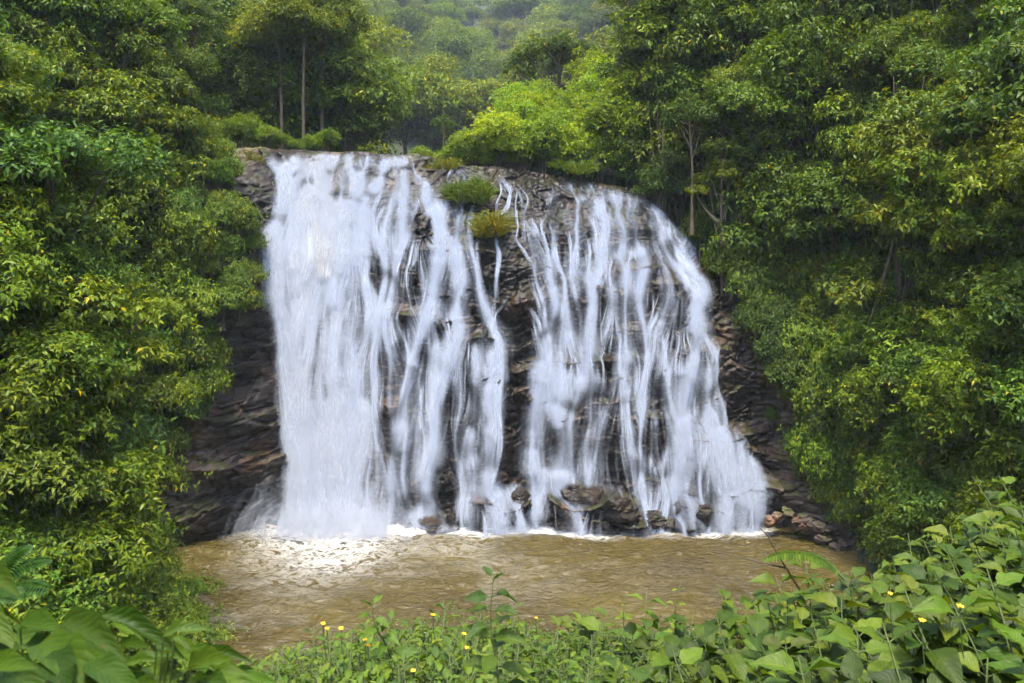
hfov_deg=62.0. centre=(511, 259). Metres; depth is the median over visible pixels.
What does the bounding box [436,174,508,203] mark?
grass tuft
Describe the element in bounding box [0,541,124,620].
bush
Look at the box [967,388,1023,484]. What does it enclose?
shrub
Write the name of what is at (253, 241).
shrub
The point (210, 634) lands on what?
bush
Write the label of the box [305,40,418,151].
forest tree
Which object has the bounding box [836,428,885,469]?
shrub
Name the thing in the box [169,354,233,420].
shrub
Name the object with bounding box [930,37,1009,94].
broadleaf tree
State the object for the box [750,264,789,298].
shrub
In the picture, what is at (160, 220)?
shrub
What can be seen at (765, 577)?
leafy shrub
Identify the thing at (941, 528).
leafy shrub
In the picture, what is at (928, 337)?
shrub
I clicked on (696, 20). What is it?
broadleaf tree
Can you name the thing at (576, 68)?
tree
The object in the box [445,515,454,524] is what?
wet stone
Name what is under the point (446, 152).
sunlit bush
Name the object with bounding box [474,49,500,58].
hillside tree
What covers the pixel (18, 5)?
broadleaf tree
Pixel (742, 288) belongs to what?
shrub
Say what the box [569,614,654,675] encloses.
leaved shrub
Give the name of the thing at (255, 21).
tall tree
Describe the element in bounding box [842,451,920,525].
bush
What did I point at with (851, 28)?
broadleaf tree
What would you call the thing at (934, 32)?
broadleaf tree
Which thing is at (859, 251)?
broadleaf tree
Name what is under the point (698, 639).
leafy shrub
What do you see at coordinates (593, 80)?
tree
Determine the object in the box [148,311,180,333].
shrub
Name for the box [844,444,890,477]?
shrub
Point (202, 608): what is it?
bush
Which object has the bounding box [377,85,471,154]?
hillside tree
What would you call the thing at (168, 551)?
bush
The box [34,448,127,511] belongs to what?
bush
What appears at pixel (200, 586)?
bush
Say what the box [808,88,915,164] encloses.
broadleaf tree
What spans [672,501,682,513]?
wet stone
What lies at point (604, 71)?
broadleaf tree
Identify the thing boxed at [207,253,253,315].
shrub
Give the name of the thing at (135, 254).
broadleaf tree
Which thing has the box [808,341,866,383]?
shrub
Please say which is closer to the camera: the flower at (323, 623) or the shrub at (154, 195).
the flower at (323, 623)
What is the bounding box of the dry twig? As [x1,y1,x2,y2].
[701,528,800,590]
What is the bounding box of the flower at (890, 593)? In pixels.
[888,592,893,637]
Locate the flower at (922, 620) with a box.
[919,618,925,674]
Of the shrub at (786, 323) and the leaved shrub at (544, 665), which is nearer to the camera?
the leaved shrub at (544, 665)
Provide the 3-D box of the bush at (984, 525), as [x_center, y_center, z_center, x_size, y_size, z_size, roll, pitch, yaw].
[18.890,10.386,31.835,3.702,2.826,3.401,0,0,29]
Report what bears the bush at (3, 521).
on the terrain
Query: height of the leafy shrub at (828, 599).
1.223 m
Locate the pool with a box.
[149,520,884,678]
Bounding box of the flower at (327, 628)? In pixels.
[325,627,330,666]
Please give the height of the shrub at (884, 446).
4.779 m
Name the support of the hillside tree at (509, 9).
on the terrain
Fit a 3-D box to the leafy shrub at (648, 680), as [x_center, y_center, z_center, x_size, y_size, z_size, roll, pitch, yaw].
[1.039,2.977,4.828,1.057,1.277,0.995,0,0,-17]
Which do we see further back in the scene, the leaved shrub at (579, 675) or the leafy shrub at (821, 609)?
the leafy shrub at (821, 609)
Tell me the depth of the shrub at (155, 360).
43.12 m
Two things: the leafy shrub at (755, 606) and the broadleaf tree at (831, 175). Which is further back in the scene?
the broadleaf tree at (831, 175)
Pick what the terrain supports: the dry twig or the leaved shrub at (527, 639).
the leaved shrub at (527, 639)
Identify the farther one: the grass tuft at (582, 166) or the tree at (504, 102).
the tree at (504, 102)
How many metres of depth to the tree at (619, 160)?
55.95 m
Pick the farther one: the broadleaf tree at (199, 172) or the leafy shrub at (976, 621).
the broadleaf tree at (199, 172)
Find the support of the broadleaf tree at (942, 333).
on the terrain
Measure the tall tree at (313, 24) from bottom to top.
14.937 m
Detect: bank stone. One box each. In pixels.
[764,515,776,528]
[771,511,782,520]
[777,516,785,523]
[782,507,792,512]
[783,511,794,517]
[791,523,799,530]
[796,513,811,524]
[797,517,816,527]
[799,522,807,529]
[812,520,826,534]
[814,532,831,545]
[826,524,836,531]
[829,542,842,551]
[834,530,848,540]
[841,541,849,548]
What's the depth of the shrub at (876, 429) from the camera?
41.69 m
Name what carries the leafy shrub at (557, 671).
on the terrain
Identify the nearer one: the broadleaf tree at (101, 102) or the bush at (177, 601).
the bush at (177, 601)
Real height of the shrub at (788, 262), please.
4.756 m
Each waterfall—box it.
[268,156,525,537]
[485,187,546,484]
[516,188,762,533]
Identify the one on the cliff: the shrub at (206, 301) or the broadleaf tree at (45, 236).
the shrub at (206, 301)
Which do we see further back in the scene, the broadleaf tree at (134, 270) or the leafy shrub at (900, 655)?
the broadleaf tree at (134, 270)
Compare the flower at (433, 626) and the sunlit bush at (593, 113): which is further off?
the sunlit bush at (593, 113)
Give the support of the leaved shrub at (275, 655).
on the terrain
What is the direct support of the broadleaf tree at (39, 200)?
on the terrain
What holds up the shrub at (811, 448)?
on the cliff
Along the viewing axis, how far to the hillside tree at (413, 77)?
126.61 m
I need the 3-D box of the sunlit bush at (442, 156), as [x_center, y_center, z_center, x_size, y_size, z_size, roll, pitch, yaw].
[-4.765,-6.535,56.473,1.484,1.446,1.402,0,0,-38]
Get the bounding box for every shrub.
[1,376,106,445]
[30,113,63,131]
[33,379,150,462]
[34,103,114,136]
[40,442,86,491]
[43,375,91,410]
[57,396,177,463]
[57,425,179,503]
[101,250,140,270]
[103,374,148,424]
[107,219,173,266]
[112,198,157,239]
[115,380,162,431]
[118,332,174,371]
[124,246,198,295]
[128,124,216,164]
[129,175,183,217]
[130,189,207,244]
[131,363,180,430]
[134,365,167,415]
[137,369,164,411]
[137,410,182,491]
[146,312,184,370]
[147,238,195,264]
[147,319,213,370]
[148,232,209,278]
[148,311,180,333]
[152,206,215,242]
[152,408,180,432]
[154,138,191,181]
[155,176,207,219]
[155,410,195,469]
[157,359,198,410]
[158,312,212,359]
[160,219,225,274]
[160,314,232,374]
[161,141,195,175]
[162,163,199,188]
[163,393,217,447]
[165,367,207,423]
[166,270,212,298]
[168,112,214,148]
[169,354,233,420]
[170,273,233,325]
[176,312,217,337]
[179,175,208,210]
[186,147,210,185]
[194,127,239,158]
[196,156,236,191]
[199,254,224,286]
[200,194,237,244]
[206,189,225,204]
[206,226,251,280]
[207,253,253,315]
[212,151,247,191]
[212,224,234,243]
[212,280,247,330]
[216,193,267,250]
[218,189,244,226]
[220,284,270,325]
[228,252,270,287]
[237,658,322,682]
[239,650,299,665]
[240,230,271,260]
[251,654,309,682]
[252,660,382,681]
[253,626,336,675]
[254,652,336,682]
[255,647,390,682]
[257,649,338,676]
[258,654,435,682]
[259,649,318,680]
[265,640,345,677]
[267,653,361,682]
[268,640,324,682]
[276,659,365,682]
[279,635,439,681]
[280,637,432,679]
[281,644,418,682]
[282,635,335,667]
[282,651,415,682]
[284,646,397,682]
[286,616,398,677]
[287,656,393,680]
[292,659,311,682]
[300,653,414,682]
[315,632,452,682]
[317,662,396,682]
[318,638,478,676]
[320,624,391,649]
[320,643,421,682]
[324,629,409,682]
[327,641,507,681]
[331,628,472,674]
[331,646,437,682]
[335,624,432,652]
[335,628,482,682]
[335,646,441,682]
[336,660,464,682]
[338,624,430,652]
[338,676,414,682]
[339,635,487,668]
[348,652,466,682]
[349,644,482,682]
[351,646,414,682]
[351,670,422,679]
[353,631,511,668]
[353,646,475,680]
[355,602,491,659]
[356,631,447,681]
[357,619,461,665]
[358,620,469,649]
[360,632,482,678]
[364,607,465,651]
[365,635,480,682]
[366,628,474,677]
[367,642,551,682]
[368,654,464,682]
[376,623,492,656]
[376,656,466,677]
[382,663,494,682]
[386,600,531,657]
[387,655,455,682]
[389,651,462,682]
[389,660,466,682]
[397,613,487,677]
[397,620,464,655]
[402,612,478,681]
[405,625,530,681]
[412,640,585,676]
[421,638,482,680]
[426,615,568,682]
[431,668,515,682]
[434,605,560,658]
[434,645,529,682]
[442,651,573,682]
[448,646,510,682]
[456,635,564,668]
[456,645,561,682]
[467,601,581,658]
[467,643,557,682]
[469,626,546,679]
[469,644,576,680]
[473,666,628,682]
[478,631,580,676]
[481,612,511,645]
[484,640,651,682]
[485,665,605,682]
[488,618,604,669]
[490,622,663,670]
[492,623,561,654]
[492,655,611,682]
[497,637,602,666]
[499,658,527,678]
[501,634,667,682]
[503,632,582,682]
[509,612,595,656]
[519,619,624,682]
[519,629,573,654]
[526,656,680,681]
[528,659,729,682]
[531,620,620,655]
[531,625,628,652]
[534,648,693,682]
[534,658,567,680]
[537,606,633,648]
[540,616,674,682]
[552,670,632,682]
[562,659,621,682]
[564,615,721,682]
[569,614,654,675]
[569,635,631,682]
[573,629,729,681]
[575,592,679,670]
[575,622,677,672]
[593,622,739,672]
[599,654,715,682]
[625,668,648,682]
[631,619,716,665]
[633,678,671,682]
[651,647,702,682]
[654,623,772,682]
[660,609,864,682]
[672,614,750,660]
[679,189,709,220]
[679,205,719,252]
[684,635,900,682]
[685,212,731,247]
[700,234,767,303]
[701,198,734,217]
[701,589,818,649]
[701,618,754,658]
[702,168,749,201]
[712,609,812,674]
[715,203,747,236]
[723,255,774,306]
[723,589,828,662]
[727,208,772,231]
[727,285,779,358]
[730,630,873,682]
[738,614,954,682]
[740,559,824,627]
[741,597,859,674]
[742,618,883,682]
[744,278,793,329]
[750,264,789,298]
[750,316,803,383]
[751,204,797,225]
[751,633,898,682]
[756,309,807,338]
[758,332,816,375]
[759,235,807,270]
[761,292,809,334]
[761,339,819,409]
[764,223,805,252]
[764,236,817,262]
[770,264,810,298]
[774,305,828,353]
[775,379,804,413]
[776,275,808,309]
[777,419,841,502]
[778,264,822,299]
[780,248,828,296]
[780,587,909,682]
[781,418,824,478]
[786,369,821,415]
[788,362,843,430]
[788,396,830,430]
[790,441,842,512]
[793,287,834,318]
[793,396,859,439]
[794,583,919,667]
[796,311,829,351]
[797,572,896,628]
[800,293,836,324]
[802,250,877,309]
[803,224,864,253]
[803,353,850,398]
[803,477,843,515]
[804,313,829,351]
[805,572,915,643]
[806,338,849,376]
[808,315,863,352]
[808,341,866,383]
[808,593,888,617]
[810,243,869,300]
[814,413,864,445]
[815,421,869,464]
[816,314,882,363]
[818,308,845,332]
[821,451,868,502]
[826,271,877,325]
[826,484,878,538]
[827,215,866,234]
[827,387,872,412]
[828,490,868,535]
[830,412,868,437]
[831,360,853,391]
[832,601,994,682]
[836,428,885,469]
[836,556,954,617]
[838,572,961,637]
[840,615,1015,682]
[844,415,874,440]
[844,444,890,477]
[844,679,923,682]
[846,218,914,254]
[847,355,878,370]
[852,583,872,610]
[857,400,884,445]
[857,623,1023,682]
[861,554,1021,640]
[872,410,936,461]
[872,411,897,436]
[878,603,966,657]
[879,589,972,682]
[881,314,970,385]
[882,321,931,352]
[882,533,979,596]
[882,545,962,596]
[886,305,964,355]
[893,396,929,449]
[893,419,988,482]
[895,574,1023,682]
[903,384,963,414]
[904,569,1023,682]
[907,522,1010,593]
[910,546,1023,642]
[919,542,1023,667]
[923,551,1006,588]
[924,330,990,369]
[926,408,1000,454]
[926,528,1012,576]
[937,360,1020,419]
[939,515,1023,589]
[940,325,1004,356]
[941,303,966,317]
[942,510,1023,573]
[946,301,1023,337]
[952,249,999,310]
[954,502,1023,593]
[958,435,999,468]
[963,476,1023,551]
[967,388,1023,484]
[970,367,1023,410]
[977,475,1023,562]
[979,391,1023,438]
[988,346,1023,375]
[994,533,1023,582]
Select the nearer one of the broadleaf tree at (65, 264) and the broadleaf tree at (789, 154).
the broadleaf tree at (65, 264)
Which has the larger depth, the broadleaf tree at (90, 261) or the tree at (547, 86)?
the tree at (547, 86)
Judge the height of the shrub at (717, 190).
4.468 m
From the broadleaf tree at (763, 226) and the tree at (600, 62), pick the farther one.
the tree at (600, 62)
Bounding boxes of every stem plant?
[358,595,418,658]
[461,566,532,682]
[613,598,633,652]
[663,582,685,634]
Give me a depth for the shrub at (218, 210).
45.45 m
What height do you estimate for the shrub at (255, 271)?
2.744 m
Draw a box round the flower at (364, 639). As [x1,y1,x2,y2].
[363,638,369,679]
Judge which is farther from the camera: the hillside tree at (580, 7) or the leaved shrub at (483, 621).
the hillside tree at (580, 7)
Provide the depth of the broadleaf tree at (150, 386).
42.97 m
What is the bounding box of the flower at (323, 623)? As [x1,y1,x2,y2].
[321,621,326,658]
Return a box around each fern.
[0,544,54,605]
[763,550,845,580]
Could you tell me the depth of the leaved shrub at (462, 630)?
5.74 m
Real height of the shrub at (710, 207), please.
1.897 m
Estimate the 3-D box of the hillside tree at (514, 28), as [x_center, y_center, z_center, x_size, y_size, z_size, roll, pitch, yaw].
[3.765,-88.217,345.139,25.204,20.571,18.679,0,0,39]
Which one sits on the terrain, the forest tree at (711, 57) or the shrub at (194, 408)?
the forest tree at (711, 57)
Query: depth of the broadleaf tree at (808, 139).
49.73 m
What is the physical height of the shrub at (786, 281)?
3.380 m
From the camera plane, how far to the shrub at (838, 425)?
43.53 m
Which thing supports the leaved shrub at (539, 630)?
on the terrain
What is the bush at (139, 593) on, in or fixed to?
on the terrain
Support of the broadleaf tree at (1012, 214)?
on the terrain
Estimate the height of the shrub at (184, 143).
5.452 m
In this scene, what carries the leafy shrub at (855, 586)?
on the terrain
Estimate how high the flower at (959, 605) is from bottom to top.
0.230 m
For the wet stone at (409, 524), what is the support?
in the pool
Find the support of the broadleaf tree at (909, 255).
on the terrain
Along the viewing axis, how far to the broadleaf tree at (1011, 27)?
35.70 m
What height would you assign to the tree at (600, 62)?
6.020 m
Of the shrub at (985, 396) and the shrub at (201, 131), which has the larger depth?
the shrub at (201, 131)
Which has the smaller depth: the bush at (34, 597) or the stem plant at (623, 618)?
the stem plant at (623, 618)
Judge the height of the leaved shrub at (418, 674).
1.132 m
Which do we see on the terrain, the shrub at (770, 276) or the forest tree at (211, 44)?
the forest tree at (211, 44)
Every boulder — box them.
[416,514,441,528]
[510,485,531,515]
[557,478,603,522]
[565,458,578,470]
[599,495,636,523]
[639,510,666,529]
[676,483,700,499]
[695,502,715,527]
[716,490,727,508]
[728,521,737,528]
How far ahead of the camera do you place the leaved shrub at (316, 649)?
6.49 m
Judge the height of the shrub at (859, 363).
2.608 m
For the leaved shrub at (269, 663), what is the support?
on the terrain
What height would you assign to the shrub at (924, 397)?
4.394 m
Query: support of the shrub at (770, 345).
on the cliff
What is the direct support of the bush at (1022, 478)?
on the terrain
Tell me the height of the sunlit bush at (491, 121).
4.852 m
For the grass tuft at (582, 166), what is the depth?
54.31 m
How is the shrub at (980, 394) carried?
on the terrain
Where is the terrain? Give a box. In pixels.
[2,0,1023,682]
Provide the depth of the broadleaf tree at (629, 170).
55.66 m
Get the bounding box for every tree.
[0,0,33,32]
[0,0,43,47]
[0,0,109,50]
[0,3,63,101]
[0,26,60,91]
[0,34,65,130]
[0,93,120,196]
[0,109,178,248]
[0,113,46,168]
[0,163,54,264]
[0,163,109,268]
[0,166,131,325]
[0,177,33,233]
[0,200,93,305]
[0,204,126,485]
[0,220,137,373]
[0,233,94,310]
[0,307,135,385]
[0,329,176,610]
[0,349,76,445]
[0,361,103,487]
[0,391,124,516]
[1,13,134,125]
[1,259,135,336]
[1,265,201,414]
[2,236,112,326]
[5,226,151,304]
[11,310,178,394]
[19,32,120,96]
[21,0,179,52]
[28,45,189,145]
[31,108,148,171]
[33,184,94,218]
[37,142,181,219]
[45,320,212,538]
[53,68,195,139]
[55,184,186,382]
[56,24,200,126]
[63,203,104,259]
[67,192,136,219]
[71,0,193,71]
[84,146,172,332]
[92,362,170,395]
[100,232,204,324]
[101,220,217,270]
[108,127,220,209]
[113,88,231,158]
[115,42,221,94]
[115,368,162,430]
[116,259,166,288]
[151,0,261,86]
[152,90,233,148]
[153,0,264,52]
[154,0,212,38]
[154,0,243,34]
[161,43,239,89]
[163,0,226,97]
[188,48,297,126]
[192,0,273,115]
[196,22,287,145]
[198,63,263,118]
[201,35,327,123]
[227,0,325,148]
[227,18,334,64]
[233,61,334,146]
[245,37,340,151]
[253,0,357,149]
[258,19,369,148]
[263,71,392,151]
[275,0,376,151]
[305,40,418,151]
[314,6,416,72]
[315,65,400,153]
[326,59,465,153]
[342,28,420,148]
[354,37,423,151]
[356,0,397,22]
[370,5,435,49]
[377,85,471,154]
[380,0,400,24]
[391,39,431,63]
[391,49,419,63]
[392,0,428,26]
[392,15,467,45]
[392,53,419,71]
[398,49,481,151]
[406,51,468,82]
[407,0,433,17]
[411,76,513,151]
[413,29,509,82]
[417,12,480,70]
[420,0,444,5]
[421,0,467,22]
[427,114,456,147]
[431,28,495,56]
[442,0,484,12]
[455,25,591,163]
[460,5,484,25]
[460,51,502,76]
[464,25,493,49]
[465,0,488,9]
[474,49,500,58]
[475,17,528,52]
[476,51,535,75]
[477,65,502,83]
[478,7,510,48]
[483,0,561,27]
[490,72,556,114]
[493,80,517,118]
[494,24,612,120]
[498,18,527,50]
[498,44,521,62]
[498,97,537,164]
[501,87,569,157]
[506,3,571,45]
[510,35,573,47]
[527,2,565,18]
[527,67,573,115]
[530,25,623,129]
[531,128,579,170]
[534,104,570,162]
[547,0,581,7]
[547,0,598,33]
[547,18,591,39]
[551,84,582,118]
[552,120,602,161]
[557,89,596,127]
[558,129,649,177]
[562,27,605,93]
[564,12,622,40]
[565,67,611,97]
[572,91,595,119]
[578,52,617,88]
[585,0,639,39]
[586,37,619,92]
[590,53,631,99]
[596,124,656,168]
[597,0,659,163]
[597,0,711,127]
[606,20,715,162]
[609,2,705,58]
[609,63,656,198]
[611,86,671,156]
[614,28,686,89]
[615,0,704,31]
[616,44,715,111]
[622,42,703,153]
[623,81,686,129]
[624,0,762,66]
[630,83,699,230]
[633,56,709,164]
[652,30,715,224]
[656,88,722,234]
[659,82,733,116]
[664,8,698,43]
[667,0,750,21]
[668,0,772,199]
[669,0,775,159]
[673,53,788,243]
[677,35,752,90]
[678,134,730,181]
[685,0,813,67]
[685,134,758,293]
[699,0,826,45]
[699,154,865,270]
[700,105,814,247]
[703,61,812,262]
[704,3,792,48]
[710,128,804,224]
[713,14,871,152]
[726,205,836,246]
[730,233,776,264]
[733,0,805,33]
[734,134,834,211]
[742,66,832,206]
[744,54,848,158]
[747,154,878,215]
[750,0,896,139]
[752,243,818,277]
[771,126,915,278]
[777,153,849,178]
[784,202,867,244]
[785,157,859,263]
[789,3,855,24]
[805,0,912,224]
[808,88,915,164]
[812,76,944,241]
[815,32,904,90]
[815,298,962,387]
[817,76,976,406]
[817,220,911,273]
[818,0,910,97]
[824,359,914,432]
[825,254,946,342]
[830,130,958,190]
[833,0,977,97]
[836,182,974,273]
[840,162,888,258]
[852,0,994,29]
[853,64,987,302]
[858,43,962,104]
[866,55,1017,254]
[868,135,1016,281]
[877,0,1002,130]
[878,339,968,392]
[881,0,931,78]
[888,348,1022,445]
[892,241,1006,279]
[894,66,1022,283]
[902,248,978,348]
[903,0,1001,145]
[913,298,1020,381]
[916,14,1023,155]
[918,251,1023,358]
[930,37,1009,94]
[931,0,968,36]
[931,125,1023,328]
[932,0,995,38]
[939,0,1014,43]
[940,319,1023,373]
[943,104,1023,237]
[945,222,1023,307]
[947,244,1023,328]
[948,0,1023,77]
[951,196,1023,243]
[953,48,1022,108]
[962,190,1019,258]
[965,73,1023,144]
[976,186,1023,253]
[977,323,1023,423]
[987,119,1023,193]
[991,188,1023,353]
[993,5,1023,48]
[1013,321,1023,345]
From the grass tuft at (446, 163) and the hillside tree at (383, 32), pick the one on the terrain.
the hillside tree at (383, 32)
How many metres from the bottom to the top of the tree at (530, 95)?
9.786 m
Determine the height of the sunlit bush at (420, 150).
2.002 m
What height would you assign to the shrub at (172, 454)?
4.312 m
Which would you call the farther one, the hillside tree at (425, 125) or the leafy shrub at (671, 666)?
the hillside tree at (425, 125)
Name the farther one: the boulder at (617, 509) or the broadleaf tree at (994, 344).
the boulder at (617, 509)
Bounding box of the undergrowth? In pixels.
[5,2,1023,596]
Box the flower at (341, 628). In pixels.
[338,626,343,657]
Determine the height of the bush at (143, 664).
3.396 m
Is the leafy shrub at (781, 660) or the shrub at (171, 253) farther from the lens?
the shrub at (171, 253)
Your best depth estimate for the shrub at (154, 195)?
43.68 m
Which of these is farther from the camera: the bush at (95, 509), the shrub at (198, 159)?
the shrub at (198, 159)
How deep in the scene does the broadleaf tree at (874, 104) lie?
45.66 m
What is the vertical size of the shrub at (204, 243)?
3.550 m
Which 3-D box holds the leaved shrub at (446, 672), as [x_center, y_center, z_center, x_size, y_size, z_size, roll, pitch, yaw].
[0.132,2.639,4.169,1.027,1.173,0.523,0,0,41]
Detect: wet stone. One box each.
[407,521,412,528]
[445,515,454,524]
[466,519,478,528]
[500,520,510,526]
[537,509,554,520]
[555,518,564,527]
[601,521,611,528]
[627,516,639,526]
[666,518,674,529]
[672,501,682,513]
[736,503,748,512]
[745,518,758,528]
[758,511,765,519]
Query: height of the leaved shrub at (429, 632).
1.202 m
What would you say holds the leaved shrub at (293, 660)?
on the terrain
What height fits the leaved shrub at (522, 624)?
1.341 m
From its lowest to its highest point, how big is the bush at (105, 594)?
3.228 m
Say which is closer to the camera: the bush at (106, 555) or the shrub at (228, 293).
the bush at (106, 555)
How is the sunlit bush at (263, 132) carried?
on the terrain
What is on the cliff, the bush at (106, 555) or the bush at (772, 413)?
the bush at (772, 413)
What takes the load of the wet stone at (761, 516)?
on the cliff
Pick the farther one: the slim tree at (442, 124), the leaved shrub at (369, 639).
the slim tree at (442, 124)
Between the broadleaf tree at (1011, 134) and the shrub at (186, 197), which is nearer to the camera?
the broadleaf tree at (1011, 134)
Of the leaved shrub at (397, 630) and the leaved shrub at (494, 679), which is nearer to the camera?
the leaved shrub at (494, 679)
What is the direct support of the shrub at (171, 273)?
on the cliff
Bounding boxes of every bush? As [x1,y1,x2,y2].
[0,443,70,501]
[0,449,93,524]
[0,484,68,530]
[0,508,35,548]
[0,510,105,579]
[0,540,96,617]
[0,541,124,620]
[2,501,93,564]
[3,598,62,654]
[5,497,69,546]
[11,582,65,617]
[20,480,120,576]
[26,602,108,682]
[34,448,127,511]
[42,564,117,625]
[54,551,135,599]
[54,602,121,639]
[60,505,91,529]
[63,520,105,572]
[63,590,124,623]
[71,502,112,529]
[74,486,150,564]
[82,576,155,650]
[84,501,154,530]
[87,555,147,602]
[91,537,156,595]
[99,577,171,627]
[105,508,155,556]
[111,601,181,665]
[114,629,151,667]
[117,633,193,682]
[124,554,176,624]
[132,519,187,573]
[134,572,191,634]
[143,570,189,620]
[144,504,188,541]
[144,547,197,603]
[154,602,208,644]
[157,551,191,572]
[164,606,205,639]
[167,564,227,599]
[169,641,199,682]
[175,589,225,626]
[184,609,221,645]
[208,614,249,640]
[213,111,268,147]
[218,126,252,148]
[241,130,264,147]
[249,123,283,146]
[256,123,281,148]
[273,134,293,149]
[288,138,301,148]
[297,142,307,149]
[298,133,327,150]
[313,127,341,151]
[323,140,337,151]
[409,144,432,156]
[432,150,448,160]
[436,139,476,164]
[442,125,489,165]
[445,137,482,165]
[465,106,527,167]
[473,128,519,166]
[478,153,496,166]
[494,127,532,168]
[495,122,542,169]
[507,129,549,170]
[508,110,574,172]
[537,122,606,177]
[546,123,616,180]
[569,89,593,118]
[569,93,635,131]
[573,90,648,174]
[579,85,605,110]
[579,142,618,181]
[588,56,663,134]
[589,115,634,137]
[594,96,641,147]
[595,71,650,98]
[619,94,652,139]
[620,90,656,112]
[762,406,781,428]
[786,452,816,481]
[816,454,868,499]
[820,502,850,523]
[822,477,866,515]
[832,468,882,512]
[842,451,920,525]
[844,467,875,494]
[854,436,885,467]
[856,511,910,555]
[862,468,972,541]
[864,453,920,500]
[874,433,934,501]
[878,395,909,433]
[881,521,943,565]
[882,486,956,532]
[883,419,935,460]
[896,388,932,429]
[906,501,957,543]
[910,467,958,513]
[915,424,988,476]
[922,496,963,532]
[933,451,991,495]
[934,510,979,548]
[942,377,1020,434]
[942,464,1009,522]
[944,502,991,537]
[959,450,1023,521]
[963,518,995,536]
[968,455,1022,496]
[969,431,1022,485]
[974,418,1023,476]
[984,495,1023,537]
[1004,439,1023,486]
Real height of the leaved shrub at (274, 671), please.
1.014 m
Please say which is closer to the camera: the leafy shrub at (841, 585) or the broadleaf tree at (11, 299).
the leafy shrub at (841, 585)
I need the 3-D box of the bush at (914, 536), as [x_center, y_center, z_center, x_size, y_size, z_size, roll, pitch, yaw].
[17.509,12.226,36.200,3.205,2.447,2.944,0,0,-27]
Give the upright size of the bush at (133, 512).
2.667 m
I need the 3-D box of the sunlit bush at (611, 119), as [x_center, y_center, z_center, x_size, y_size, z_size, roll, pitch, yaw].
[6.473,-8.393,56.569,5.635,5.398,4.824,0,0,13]
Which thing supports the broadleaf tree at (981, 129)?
on the terrain
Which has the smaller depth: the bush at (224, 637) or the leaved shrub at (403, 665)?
the leaved shrub at (403, 665)
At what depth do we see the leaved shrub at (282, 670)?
5.64 m
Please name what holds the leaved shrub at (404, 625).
on the terrain
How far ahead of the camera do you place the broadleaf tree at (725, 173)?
49.88 m
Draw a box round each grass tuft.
[234,145,266,165]
[421,152,468,170]
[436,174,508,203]
[459,207,523,238]
[545,157,600,174]
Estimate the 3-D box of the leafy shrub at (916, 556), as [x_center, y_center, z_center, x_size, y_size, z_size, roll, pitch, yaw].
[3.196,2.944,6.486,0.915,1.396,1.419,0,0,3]
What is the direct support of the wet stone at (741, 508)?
on the cliff
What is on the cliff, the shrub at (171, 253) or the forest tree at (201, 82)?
the shrub at (171, 253)
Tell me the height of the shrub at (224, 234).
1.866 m
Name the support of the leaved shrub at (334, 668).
on the terrain
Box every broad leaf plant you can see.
[0,561,37,671]
[0,604,183,682]
[12,619,249,682]
[123,642,275,682]
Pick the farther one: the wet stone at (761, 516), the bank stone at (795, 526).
the wet stone at (761, 516)
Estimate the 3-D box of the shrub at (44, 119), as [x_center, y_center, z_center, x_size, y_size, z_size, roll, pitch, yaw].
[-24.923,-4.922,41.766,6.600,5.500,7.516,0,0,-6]
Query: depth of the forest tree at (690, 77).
54.28 m
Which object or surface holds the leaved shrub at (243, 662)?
on the terrain
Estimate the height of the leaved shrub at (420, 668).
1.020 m
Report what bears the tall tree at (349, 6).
on the terrain
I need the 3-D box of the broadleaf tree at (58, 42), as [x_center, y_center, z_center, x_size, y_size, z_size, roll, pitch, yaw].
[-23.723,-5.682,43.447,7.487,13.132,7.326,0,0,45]
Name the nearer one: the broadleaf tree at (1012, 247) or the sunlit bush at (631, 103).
the broadleaf tree at (1012, 247)
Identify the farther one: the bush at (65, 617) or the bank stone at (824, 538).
the bank stone at (824, 538)
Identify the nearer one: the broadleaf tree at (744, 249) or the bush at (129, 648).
the bush at (129, 648)
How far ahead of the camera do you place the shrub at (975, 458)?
34.13 m
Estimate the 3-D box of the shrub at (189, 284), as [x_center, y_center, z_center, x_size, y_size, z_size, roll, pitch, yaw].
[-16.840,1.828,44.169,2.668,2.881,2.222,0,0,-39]
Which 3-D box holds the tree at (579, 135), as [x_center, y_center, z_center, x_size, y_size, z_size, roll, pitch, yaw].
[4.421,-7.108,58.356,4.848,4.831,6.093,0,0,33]
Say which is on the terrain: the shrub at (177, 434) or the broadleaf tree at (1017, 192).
the broadleaf tree at (1017, 192)
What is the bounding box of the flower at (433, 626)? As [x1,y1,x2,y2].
[431,613,435,645]
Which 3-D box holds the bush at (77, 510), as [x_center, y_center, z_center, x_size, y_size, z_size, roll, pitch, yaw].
[-15.091,8.915,27.215,4.374,3.634,4.761,0,0,2]
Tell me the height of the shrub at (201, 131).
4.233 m
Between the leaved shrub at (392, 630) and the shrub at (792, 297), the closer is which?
the leaved shrub at (392, 630)
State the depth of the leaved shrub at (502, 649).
5.79 m
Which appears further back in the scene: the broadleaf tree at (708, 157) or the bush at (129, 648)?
the broadleaf tree at (708, 157)
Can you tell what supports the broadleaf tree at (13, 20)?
on the terrain
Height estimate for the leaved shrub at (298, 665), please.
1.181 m
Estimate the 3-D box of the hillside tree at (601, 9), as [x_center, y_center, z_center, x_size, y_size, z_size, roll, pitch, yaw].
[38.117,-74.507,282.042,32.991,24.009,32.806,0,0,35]
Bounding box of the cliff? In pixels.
[145,146,868,548]
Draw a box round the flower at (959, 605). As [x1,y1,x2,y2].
[957,604,964,657]
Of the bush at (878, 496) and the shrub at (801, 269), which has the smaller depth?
the bush at (878, 496)
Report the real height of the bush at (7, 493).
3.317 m
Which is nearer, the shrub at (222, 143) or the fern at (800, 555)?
the fern at (800, 555)

